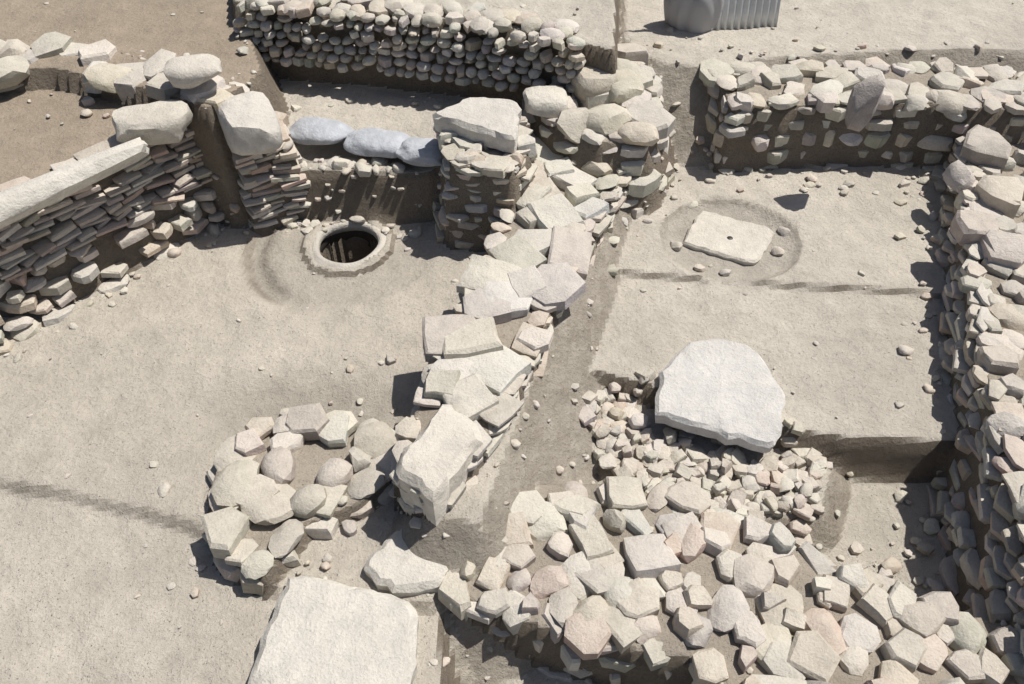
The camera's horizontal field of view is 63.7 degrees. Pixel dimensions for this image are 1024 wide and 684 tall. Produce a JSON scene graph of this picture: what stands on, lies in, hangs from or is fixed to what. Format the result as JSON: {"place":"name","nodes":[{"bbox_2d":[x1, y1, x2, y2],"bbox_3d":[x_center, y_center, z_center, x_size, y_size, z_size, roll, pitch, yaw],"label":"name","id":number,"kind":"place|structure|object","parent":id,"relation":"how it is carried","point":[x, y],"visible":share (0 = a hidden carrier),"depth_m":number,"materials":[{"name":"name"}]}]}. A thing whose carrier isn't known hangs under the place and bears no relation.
{"place":"outdoors","nodes":[
{"label":"outdoors","id":0,"kind":"place"},
{"bbox_2d":[0,0,1023,683],"bbox_3d":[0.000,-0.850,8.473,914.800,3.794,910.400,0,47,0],"label":"ground","id":1,"kind":"structure","parent":0,"point":[130,384],"depth_m":6.86,"materials":[{"name":"beige soil"}]},
{"bbox_2d":[289,117,353,144],"bbox_3d":[-1.851,-2.031,7.923,0.641,0.154,0.366,5,47,6],"label":"sandbag","id":2,"kind":"object","parent":1,"relation":"on","point":[313,131],"visible":0.93,"depth_m":7.84,"materials":[{"name":"white fabric"}]},
{"bbox_2d":[312,221,385,277],"bbox_3d":[-1.530,-0.890,7.735,1.001,0.120,1.004,0,47,0],"label":"well rim","id":3,"kind":"object","parent":1,"relation":"on","point":[336,228],"visible":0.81,"depth_m":7.75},
{"bbox_2d":[320,231,377,256],"bbox_3d":[-1.531,-0.366,8.306,0.727,1.450,0.727,0,47,0],"label":"well shaft","id":4,"kind":"object","parent":1,"relation":"on","point":[347,235],"visible":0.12,"depth_m":7.99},
{"bbox_2d":[343,127,409,157],"bbox_3d":[-1.260,-1.889,7.802,0.668,0.160,0.372,8,49,6],"label":"sandbag","id":5,"kind":"object","parent":1,"relation":"on","point":[372,142],"visible":0.87,"depth_m":7.72,"materials":[{"name":"white fabric"}]},
{"bbox_2d":[394,137,441,166],"bbox_3d":[-0.826,-1.782,7.695,0.556,0.160,0.387,13,48,7],"label":"sandbag","id":6,"kind":"object","parent":1,"relation":"on","point":[419,151],"visible":0.81,"depth_m":7.60,"materials":[{"name":"white fabric"}]},
{"bbox_2d":[0,54,885,683],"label":"stone blocks","id":7,"kind":"structure","parent":1,"relation":"on","point":[320,630],"depth_m":6.26,"materials":[{"name":"beige stone"}]},
{"bbox_2d":[4,2,1016,683],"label":"pebbles","id":8,"kind":"object","parent":1,"relation":"on","point":[800,528],"visible":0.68,"depth_m":7.24,"materials":[{"name":"stone"}]},
{"bbox_2d":[0,0,1023,683],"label":"stone walls","id":9,"kind":"structure","parent":1,"relation":"on","point":[476,372],"depth_m":6.23,"materials":[{"name":"stone"}]},
{"bbox_2d":[664,0,723,33],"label":"tarpaulin","id":10,"kind":"object","parent":1,"relation":"on","point":[696,16],"visible":0.96,"depth_m":8.80,"materials":[{"name":"white plastic"}]},
{"bbox_2d":[710,0,780,30],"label":"corrugated sheet","id":11,"kind":"object","parent":1,"relation":"on","point":[742,14],"visible":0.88,"depth_m":8.91,"materials":[{"name":"grey metal"}]}
]}

